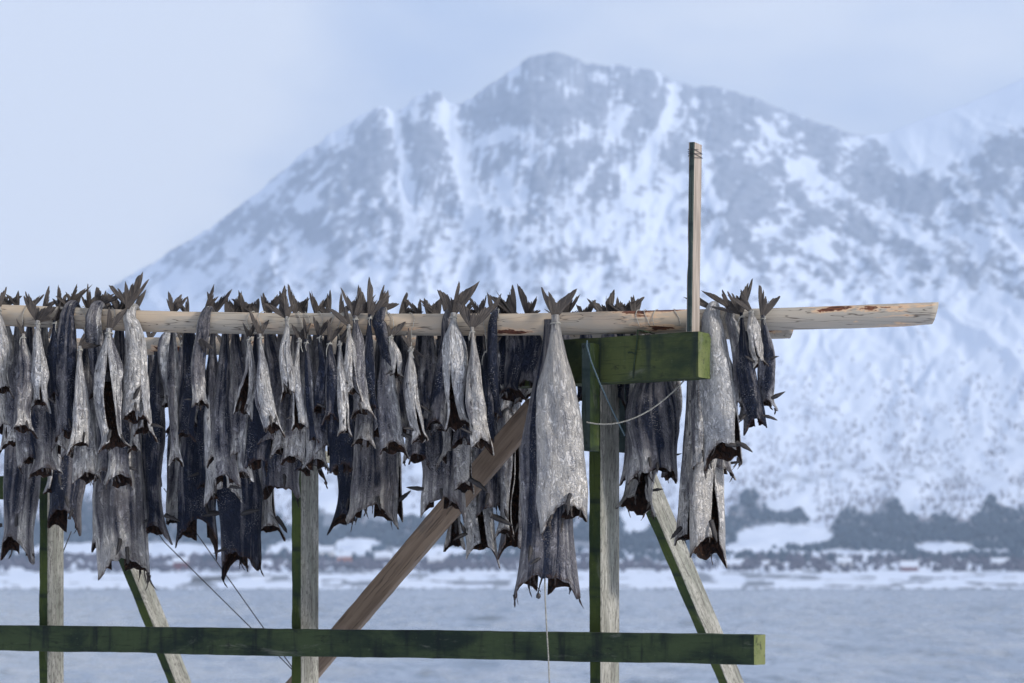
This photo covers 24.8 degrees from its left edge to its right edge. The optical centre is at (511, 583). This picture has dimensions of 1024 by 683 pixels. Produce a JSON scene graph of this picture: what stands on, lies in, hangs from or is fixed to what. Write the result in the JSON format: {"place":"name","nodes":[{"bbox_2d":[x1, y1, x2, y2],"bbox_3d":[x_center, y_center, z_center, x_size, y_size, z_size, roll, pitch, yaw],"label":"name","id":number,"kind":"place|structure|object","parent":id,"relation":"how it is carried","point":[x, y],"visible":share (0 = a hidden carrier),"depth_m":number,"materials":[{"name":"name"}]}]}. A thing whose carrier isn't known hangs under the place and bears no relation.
{"place":"outdoors","nodes":[
{"label":"outdoors","id":0,"kind":"place"},
{"bbox_2d":[0,52,1023,588],"bbox_3d":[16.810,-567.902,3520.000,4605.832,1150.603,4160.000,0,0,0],"label":"mountain","id":1,"kind":"structure","parent":0,"point":[556,176],"depth_m":3653.21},
{"bbox_2d":[3,587,1011,588],"bbox_3d":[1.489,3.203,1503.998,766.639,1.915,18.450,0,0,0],"label":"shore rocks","id":2,"kind":"object","parent":1,"relation":"on","point":[541,588],"visible":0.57,"depth_m":1498.82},
{"bbox_2d":[0,487,1023,562],"bbox_3d":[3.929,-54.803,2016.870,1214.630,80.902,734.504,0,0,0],"label":"spruce wood","id":3,"kind":"object","parent":1,"relation":"on","point":[991,526],"visible":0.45,"depth_m":1965.66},
{"bbox_2d":[0,551,1023,572],"bbox_3d":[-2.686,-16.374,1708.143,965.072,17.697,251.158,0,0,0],"label":"shore bushes","id":4,"kind":"object","parent":1,"relation":"on","point":[797,561],"visible":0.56,"depth_m":1651.73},
{"bbox_2d":[0,348,1023,528],"bbox_3d":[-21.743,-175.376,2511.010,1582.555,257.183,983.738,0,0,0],"label":"birch wood","id":5,"kind":"object","parent":1,"relation":"on","point":[869,498],"visible":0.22,"depth_m":2354.70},
{"bbox_2d":[0,588,1023,682],"bbox_3d":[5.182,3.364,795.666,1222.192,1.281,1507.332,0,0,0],"label":"water","id":6,"kind":"structure","parent":0,"point":[870,635],"depth_m":179.41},
{"bbox_2d":[0,0,1023,334],"label":"sky","id":7,"kind":"structure","parent":0,"point":[130,129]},
{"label":"ground","id":8,"kind":"structure","parent":0,"visible":0},
{"bbox_2d":[39,477,63,682],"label":"post","id":9,"kind":"object","parent":8,"relation":"on","point":[51,600],"visible":0.62,"depth_m":9.23,"materials":[{"name":"grey wood"}]},
{"bbox_2d":[0,625,764,664],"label":"rail","id":10,"kind":"object","parent":9,"relation":"attached to","point":[726,649],"visible":1,"depth_m":8.29,"materials":[{"name":"green wood"}]},
{"bbox_2d":[119,558,191,682],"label":"leaning leg","id":11,"kind":"object","parent":8,"relation":"on","point":[150,609],"visible":0.52,"depth_m":9.65,"materials":[{"name":"grey wood"}]},
{"bbox_2d":[291,465,318,682],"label":"post","id":12,"kind":"object","parent":8,"relation":"on","point":[305,547],"visible":0.65,"depth_m":8.63,"materials":[{"name":"grey wood"}]},
{"bbox_2d":[589,384,618,682],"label":"post","id":13,"kind":"object","parent":8,"relation":"on","point":[604,537],"visible":0.73,"depth_m":8.01,"materials":[{"name":"grey wood"}]},
{"bbox_2d":[518,331,710,388],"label":"beam","id":14,"kind":"structure","parent":13,"relation":"attached to","point":[678,356],"depth_m":7.73,"materials":[{"name":"green wood"}]},
{"bbox_2d":[286,398,529,682],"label":"brace","id":15,"kind":"object","parent":14,"relation":"attached to","point":[406,558],"visible":0.74,"depth_m":8.46,"materials":[{"name":"brown wood"}]},
{"bbox_2d":[49,330,792,354],"bbox_3d":[-0.898,-0.916,8.740,4.038,0.149,0.066,0,0,22],"label":"pole","id":16,"kind":"object","parent":14,"relation":"on","point":[152,344],"visible":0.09,"depth_m":8.61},
{"bbox_2d":[0,445,40,564],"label":"dried cod","id":17,"kind":"object","parent":16,"relation":"hanging from","point":[21,493],"visible":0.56,"depth_m":9.05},
{"bbox_2d":[47,455,85,535],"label":"dried cod","id":18,"kind":"object","parent":16,"relation":"hanging from","point":[66,500],"visible":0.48,"depth_m":8.72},
{"bbox_2d":[92,422,155,590],"bbox_3d":[-1.478,-0.429,8.884,0.243,0.912,0.123,0,0,0],"label":"dried cod","id":19,"kind":"object","parent":16,"relation":"hanging from","point":[120,515],"visible":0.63,"depth_m":8.85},
{"bbox_2d":[142,351,179,544],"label":"dried cod","id":20,"kind":"object","parent":16,"relation":"hanging from","point":[152,454],"visible":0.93,"depth_m":8.86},
{"bbox_2d":[157,332,177,407],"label":"dried cod","id":21,"kind":"object","parent":16,"relation":"hanging from","point":[163,345],"visible":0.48,"depth_m":8.84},
{"bbox_2d":[166,423,180,524],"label":"dried cod","id":22,"kind":"object","parent":16,"relation":"hanging from","point":[172,490],"visible":0.3,"depth_m":8.94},
{"bbox_2d":[175,427,217,560],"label":"dried cod","id":23,"kind":"object","parent":16,"relation":"hanging from","point":[192,509],"visible":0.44,"depth_m":8.85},
{"bbox_2d":[188,366,207,489],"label":"dried cod","id":24,"kind":"object","parent":16,"relation":"hanging from","point":[201,473],"visible":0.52,"depth_m":8.78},
{"bbox_2d":[203,334,241,506],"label":"dried cod","id":25,"kind":"object","parent":16,"relation":"hanging from","point":[211,488],"visible":0.23,"depth_m":8.70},
{"bbox_2d":[203,469,263,587],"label":"dried cod","id":26,"kind":"object","parent":16,"relation":"hanging from","point":[240,525],"visible":0.61,"depth_m":8.72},
{"bbox_2d":[258,467,286,540],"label":"dried cod","id":27,"kind":"object","parent":16,"relation":"hanging from","point":[271,521],"visible":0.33,"depth_m":8.77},
{"bbox_2d":[261,454,300,507],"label":"dried cod","id":28,"kind":"object","parent":16,"relation":"hanging from","point":[285,476],"visible":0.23,"depth_m":8.25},
{"bbox_2d":[327,420,355,534],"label":"dried cod","id":29,"kind":"object","parent":16,"relation":"hanging from","point":[343,501],"visible":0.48,"depth_m":8.53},
{"bbox_2d":[345,414,398,531],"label":"dried cod","id":30,"kind":"object","parent":16,"relation":"hanging from","point":[374,481],"visible":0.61,"depth_m":8.46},
{"bbox_2d":[385,452,410,521],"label":"dried cod","id":31,"kind":"object","parent":16,"relation":"hanging from","point":[401,497],"visible":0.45,"depth_m":8.51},
{"bbox_2d":[443,515,465,551],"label":"dried cod","id":32,"kind":"object","parent":16,"relation":"hanging from","point":[454,530],"visible":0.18,"depth_m":8.50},
{"bbox_2d":[454,447,499,567],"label":"dried cod","id":33,"kind":"object","parent":16,"relation":"hanging from","point":[479,532],"visible":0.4,"depth_m":8.41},
{"bbox_2d":[474,413,515,525],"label":"dried cod","id":34,"kind":"object","parent":16,"relation":"hanging from","point":[491,498],"visible":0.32,"depth_m":8.37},
{"bbox_2d":[493,394,515,540],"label":"dried cod","id":35,"kind":"object","parent":16,"relation":"hanging from","point":[506,473],"visible":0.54,"depth_m":8.36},
{"bbox_2d":[497,402,521,559],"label":"dried cod","id":36,"kind":"object","parent":16,"relation":"hanging from","point":[506,541],"visible":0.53,"depth_m":8.41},
{"bbox_2d":[615,309,662,520],"bbox_3d":[0.477,-0.570,7.953,0.163,0.709,0.319,0,0,-16],"label":"dried cod","id":37,"kind":"object","parent":16,"relation":"hanging from","point":[636,498],"visible":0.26,"depth_m":8.07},
{"bbox_2d":[625,309,679,484],"bbox_3d":[0.455,-0.628,7.926,0.173,0.585,0.249,0,0,28],"label":"dried cod","id":38,"kind":"object","parent":16,"relation":"hanging from","point":[652,437],"visible":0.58,"depth_m":7.93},
{"bbox_2d":[1,302,938,335],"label":"pole","id":39,"kind":"object","parent":14,"relation":"on","point":[790,318],"visible":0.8,"depth_m":7.82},
{"bbox_2d":[0,287,14,398],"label":"dried cod","id":40,"kind":"object","parent":39,"relation":"hanging from","point":[4,358],"visible":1,"depth_m":7.91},
{"bbox_2d":[0,291,20,449],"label":"dried cod","id":41,"kind":"object","parent":39,"relation":"hanging from","point":[8,436],"visible":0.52,"depth_m":8.03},
{"bbox_2d":[0,296,21,434],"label":"dried cod","id":42,"kind":"object","parent":39,"relation":"hanging from","point":[6,301],"visible":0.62,"depth_m":8.03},
{"bbox_2d":[13,307,38,438],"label":"dried cod","id":43,"kind":"object","parent":39,"relation":"hanging from","point":[23,396],"visible":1,"depth_m":7.88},
{"bbox_2d":[14,291,43,473],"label":"dried cod","id":44,"kind":"object","parent":39,"relation":"hanging from","point":[25,450],"visible":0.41,"depth_m":8.03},
{"bbox_2d":[24,296,55,413],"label":"dried cod","id":45,"kind":"object","parent":39,"relation":"hanging from","point":[39,374],"visible":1,"depth_m":7.87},
{"bbox_2d":[28,286,62,479],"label":"dried cod","id":46,"kind":"object","parent":39,"relation":"hanging from","point":[46,459],"visible":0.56,"depth_m":8.02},
{"bbox_2d":[49,301,61,401],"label":"dried cod","id":47,"kind":"object","parent":39,"relation":"hanging from","point":[53,347],"visible":1,"depth_m":7.90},
{"bbox_2d":[45,285,72,458],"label":"dried cod","id":48,"kind":"object","parent":39,"relation":"hanging from","point":[62,442],"visible":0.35,"depth_m":8.01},
{"bbox_2d":[55,285,91,442],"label":"dried cod","id":49,"kind":"object","parent":39,"relation":"hanging from","point":[66,364],"visible":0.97,"depth_m":7.89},
{"bbox_2d":[66,306,100,455],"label":"dried cod","id":50,"kind":"object","parent":39,"relation":"hanging from","point":[81,416],"visible":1,"depth_m":7.84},
{"bbox_2d":[72,284,101,484],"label":"dried cod","id":51,"kind":"object","parent":39,"relation":"hanging from","point":[85,459],"visible":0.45,"depth_m":8.02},
{"bbox_2d":[85,287,117,399],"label":"dried cod","id":52,"kind":"object","parent":39,"relation":"hanging from","point":[93,330],"visible":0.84,"depth_m":7.89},
{"bbox_2d":[93,291,120,482],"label":"dried cod","id":53,"kind":"object","parent":39,"relation":"hanging from","point":[102,462],"visible":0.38,"depth_m":8.02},
{"bbox_2d":[93,307,130,453],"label":"dried cod","id":54,"kind":"object","parent":39,"relation":"hanging from","point":[107,384],"visible":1,"depth_m":7.84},
{"bbox_2d":[103,293,132,489],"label":"dried cod","id":55,"kind":"object","parent":39,"relation":"hanging from","point":[118,462],"visible":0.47,"depth_m":8.01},
{"bbox_2d":[109,272,149,423],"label":"dried cod","id":56,"kind":"object","parent":39,"relation":"hanging from","point":[135,373],"visible":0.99,"depth_m":7.88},
{"bbox_2d":[133,372,163,442],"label":"dried cod","id":57,"kind":"object","parent":39,"relation":"hanging from","point":[143,427],"visible":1,"depth_m":7.91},
{"bbox_2d":[167,292,187,466],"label":"dried cod","id":58,"kind":"object","parent":39,"relation":"hanging from","point":[172,372],"visible":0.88,"depth_m":7.99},
{"bbox_2d":[177,297,197,441],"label":"dried cod","id":59,"kind":"object","parent":39,"relation":"hanging from","point":[186,415],"visible":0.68,"depth_m":7.97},
{"bbox_2d":[184,285,218,410],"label":"dried cod","id":60,"kind":"object","parent":39,"relation":"hanging from","point":[198,362],"visible":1,"depth_m":7.87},
{"bbox_2d":[206,289,231,468],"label":"dried cod","id":61,"kind":"object","parent":39,"relation":"hanging from","point":[212,355],"visible":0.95,"depth_m":7.97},
{"bbox_2d":[212,299,240,486],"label":"dried cod","id":62,"kind":"object","parent":39,"relation":"hanging from","point":[225,463],"visible":0.88,"depth_m":7.96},
{"bbox_2d":[224,291,244,460],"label":"dried cod","id":63,"kind":"object","parent":39,"relation":"hanging from","point":[237,364],"visible":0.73,"depth_m":7.97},
{"bbox_2d":[232,290,255,483],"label":"dried cod","id":64,"kind":"object","parent":39,"relation":"hanging from","point":[244,473],"visible":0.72,"depth_m":7.98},
{"bbox_2d":[233,311,256,421],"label":"dried cod","id":65,"kind":"object","parent":39,"relation":"hanging from","point":[244,401],"visible":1,"depth_m":7.83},
{"bbox_2d":[232,298,271,476],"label":"dried cod","id":66,"kind":"object","parent":39,"relation":"hanging from","point":[255,455],"visible":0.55,"depth_m":7.97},
{"bbox_2d":[249,310,285,437],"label":"dried cod","id":67,"kind":"object","parent":39,"relation":"hanging from","point":[264,400],"visible":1,"depth_m":7.81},
{"bbox_2d":[257,290,286,452],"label":"dried cod","id":68,"kind":"object","parent":39,"relation":"hanging from","point":[270,347],"visible":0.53,"depth_m":7.96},
{"bbox_2d":[262,291,294,402],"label":"dried cod","id":69,"kind":"object","parent":39,"relation":"hanging from","point":[287,371],"visible":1,"depth_m":7.80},
{"bbox_2d":[270,285,289,458],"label":"dried cod","id":70,"kind":"object","parent":39,"relation":"hanging from","point":[277,444],"visible":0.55,"depth_m":7.96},
{"bbox_2d":[280,284,309,467],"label":"dried cod","id":71,"kind":"object","parent":39,"relation":"hanging from","point":[294,447],"visible":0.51,"depth_m":7.96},
{"bbox_2d":[286,311,310,432],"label":"dried cod","id":72,"kind":"object","parent":39,"relation":"hanging from","point":[299,418],"visible":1,"depth_m":7.82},
{"bbox_2d":[291,297,312,456],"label":"dried cod","id":73,"kind":"object","parent":39,"relation":"hanging from","point":[310,346],"visible":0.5,"depth_m":7.95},
{"bbox_2d":[303,312,319,442],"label":"dried cod","id":74,"kind":"object","parent":39,"relation":"hanging from","point":[308,376],"visible":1,"depth_m":7.82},
{"bbox_2d":[302,291,328,473],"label":"dried cod","id":75,"kind":"object","parent":39,"relation":"hanging from","point":[319,456],"visible":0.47,"depth_m":7.96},
{"bbox_2d":[313,312,332,421],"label":"dried cod","id":76,"kind":"object","parent":39,"relation":"hanging from","point":[319,389],"visible":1,"depth_m":7.81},
{"bbox_2d":[313,290,333,456],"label":"dried cod","id":77,"kind":"object","parent":39,"relation":"hanging from","point":[321,431],"visible":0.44,"depth_m":7.95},
{"bbox_2d":[317,312,343,424],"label":"dried cod","id":78,"kind":"object","parent":39,"relation":"hanging from","point":[331,406],"visible":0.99,"depth_m":7.79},
{"bbox_2d":[327,293,353,475],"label":"dried cod","id":79,"kind":"object","parent":39,"relation":"hanging from","point":[340,449],"visible":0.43,"depth_m":7.95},
{"bbox_2d":[327,306,363,401],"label":"dried cod","id":80,"kind":"object","parent":39,"relation":"hanging from","point":[349,349],"visible":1,"depth_m":7.79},
{"bbox_2d":[337,312,363,436],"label":"dried cod","id":81,"kind":"object","parent":39,"relation":"hanging from","point":[343,404],"visible":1,"depth_m":7.79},
{"bbox_2d":[341,287,375,420],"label":"dried cod","id":82,"kind":"object","parent":39,"relation":"hanging from","point":[359,407],"visible":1,"depth_m":7.81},
{"bbox_2d":[351,284,387,451],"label":"dried cod","id":83,"kind":"object","parent":39,"relation":"hanging from","point":[365,429],"visible":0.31,"depth_m":7.95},
{"bbox_2d":[364,277,389,412],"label":"dried cod","id":84,"kind":"object","parent":39,"relation":"hanging from","point":[372,308],"visible":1,"depth_m":7.82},
{"bbox_2d":[372,285,403,383],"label":"dried cod","id":85,"kind":"object","parent":39,"relation":"hanging from","point":[380,328],"visible":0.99,"depth_m":7.82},
{"bbox_2d":[375,355,411,458],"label":"dried cod","id":86,"kind":"object","parent":39,"relation":"hanging from","point":[391,432],"visible":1,"depth_m":7.82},
{"bbox_2d":[383,312,405,378],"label":"dried cod","id":87,"kind":"object","parent":39,"relation":"hanging from","point":[396,358],"visible":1,"depth_m":7.80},
{"bbox_2d":[393,292,422,436],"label":"dried cod","id":88,"kind":"object","parent":39,"relation":"hanging from","point":[400,342],"visible":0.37,"depth_m":7.93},
{"bbox_2d":[401,312,428,444],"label":"dried cod","id":89,"kind":"object","parent":39,"relation":"hanging from","point":[413,408],"visible":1,"depth_m":7.79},
{"bbox_2d":[402,299,431,470],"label":"dried cod","id":90,"kind":"object","parent":39,"relation":"hanging from","point":[417,453],"visible":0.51,"depth_m":7.94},
{"bbox_2d":[417,294,447,431],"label":"dried cod","id":91,"kind":"object","parent":39,"relation":"hanging from","point":[427,364],"visible":0.6,"depth_m":7.90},
{"bbox_2d":[420,300,450,430],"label":"dried cod","id":92,"kind":"object","parent":39,"relation":"hanging from","point":[437,411],"visible":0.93,"depth_m":7.80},
{"bbox_2d":[420,299,450,435],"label":"dried cod","id":93,"kind":"object","parent":39,"relation":"hanging from","point":[437,310],"visible":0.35,"depth_m":7.93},
{"bbox_2d":[406,339,465,522],"bbox_3d":[-0.262,-0.528,8.062,0.205,0.634,0.098,0,0,0],"label":"dried cod","id":94,"kind":"object","parent":39,"relation":"hanging from","point":[438,484],"visible":0.41,"depth_m":8.03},
{"bbox_2d":[437,282,478,435],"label":"dried cod","id":95,"kind":"object","parent":39,"relation":"hanging from","point":[454,355],"visible":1,"depth_m":7.78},
{"bbox_2d":[452,300,475,450],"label":"dried cod","id":96,"kind":"object","parent":39,"relation":"hanging from","point":[457,440],"visible":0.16,"depth_m":7.91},
{"bbox_2d":[453,432,487,493],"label":"dried cod","id":97,"kind":"object","parent":39,"relation":"hanging from","point":[464,481],"visible":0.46,"depth_m":7.99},
{"bbox_2d":[456,302,494,455],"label":"dried cod","id":98,"kind":"object","parent":39,"relation":"hanging from","point":[476,410],"visible":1,"depth_m":7.75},
{"bbox_2d":[482,321,501,442],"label":"dried cod","id":99,"kind":"object","parent":39,"relation":"hanging from","point":[488,397],"visible":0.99,"depth_m":7.80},
{"bbox_2d":[487,293,502,419],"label":"dried cod","id":100,"kind":"object","parent":39,"relation":"hanging from","point":[492,360],"visible":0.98,"depth_m":7.79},
{"bbox_2d":[492,296,514,402],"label":"dried cod","id":101,"kind":"object","parent":39,"relation":"hanging from","point":[502,348],"visible":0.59,"depth_m":7.90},
{"bbox_2d":[489,285,525,400],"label":"dried cod","id":102,"kind":"object","parent":39,"relation":"hanging from","point":[514,345],"visible":0.84,"depth_m":7.89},
{"bbox_2d":[517,284,541,387],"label":"dried cod","id":103,"kind":"object","parent":39,"relation":"hanging from","point":[532,351],"visible":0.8,"depth_m":7.88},
{"bbox_2d":[513,319,582,606],"bbox_3d":[0.123,-0.401,7.820,0.197,0.969,0.141,0,0,-38],"label":"dried cod","id":104,"kind":"object","parent":39,"relation":"hanging from","point":[552,557],"visible":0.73,"depth_m":7.78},
{"bbox_2d":[536,287,587,540],"bbox_3d":[0.166,-0.565,7.751,0.176,0.844,0.101,0,0,0],"label":"dried cod","id":105,"kind":"object","parent":39,"relation":"hanging from","point":[561,474],"visible":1,"depth_m":7.72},
{"bbox_2d":[661,309,681,483],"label":"dried cod","id":106,"kind":"object","parent":39,"relation":"hanging from","point":[678,396],"visible":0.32,"depth_m":8.01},
{"bbox_2d":[671,380,692,545],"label":"dried cod","id":107,"kind":"object","parent":39,"relation":"hanging from","point":[681,532],"visible":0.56,"depth_m":7.97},
{"bbox_2d":[691,380,710,469],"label":"dried cod","id":108,"kind":"object","parent":39,"relation":"hanging from","point":[697,435],"visible":0.64,"depth_m":7.88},
{"bbox_2d":[689,427,726,567],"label":"dried cod","id":109,"kind":"object","parent":39,"relation":"hanging from","point":[707,520],"visible":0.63,"depth_m":7.92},
{"bbox_2d":[684,297,751,479],"bbox_3d":[0.679,-0.667,7.756,0.141,0.646,0.215,0,0,-31],"label":"dried cod","id":110,"kind":"object","parent":39,"relation":"hanging from","point":[721,426],"visible":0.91,"depth_m":7.72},
{"bbox_2d":[701,290,742,409],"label":"dried cod","id":111,"kind":"object","parent":39,"relation":"hanging from","point":[731,324],"visible":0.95,"depth_m":7.73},
{"bbox_2d":[712,279,777,435],"bbox_3d":[0.765,-0.752,7.718,0.222,0.524,0.057,0,0,0],"label":"dried cod","id":112,"kind":"object","parent":39,"relation":"hanging from","point":[750,394],"visible":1,"depth_m":7.71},
{"bbox_2d":[728,290,768,368],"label":"dried cod","id":113,"kind":"object","parent":39,"relation":"hanging from","point":[756,347],"visible":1,"depth_m":7.69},
{"bbox_2d":[757,285,784,414],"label":"dried cod","id":114,"kind":"object","parent":39,"relation":"hanging from","point":[766,377],"visible":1,"depth_m":7.71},
{"bbox_2d":[581,343,598,451],"bbox_3d":[0.262,-0.623,7.797,0.040,0.358,0.065,0,0,30],"label":"cleat","id":115,"kind":"object","parent":14,"relation":"attached to","point":[590,398],"visible":0.98,"depth_m":7.77,"materials":[{"name":"green wood"}]},
{"bbox_2d":[686,142,701,331],"bbox_3d":[0.599,-1.136,7.667,0.022,0.621,0.065,1,0,30],"label":"stick","id":116,"kind":"object","parent":14,"relation":"on","point":[694,248],"visible":1,"depth_m":7.65,"materials":[{"name":"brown wood"}]},
{"bbox_2d":[646,474,743,682],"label":"leaning leg","id":117,"kind":"object","parent":8,"relation":"on","point":[691,589],"visible":0.62,"depth_m":8.58,"materials":[{"name":"grey wood"}]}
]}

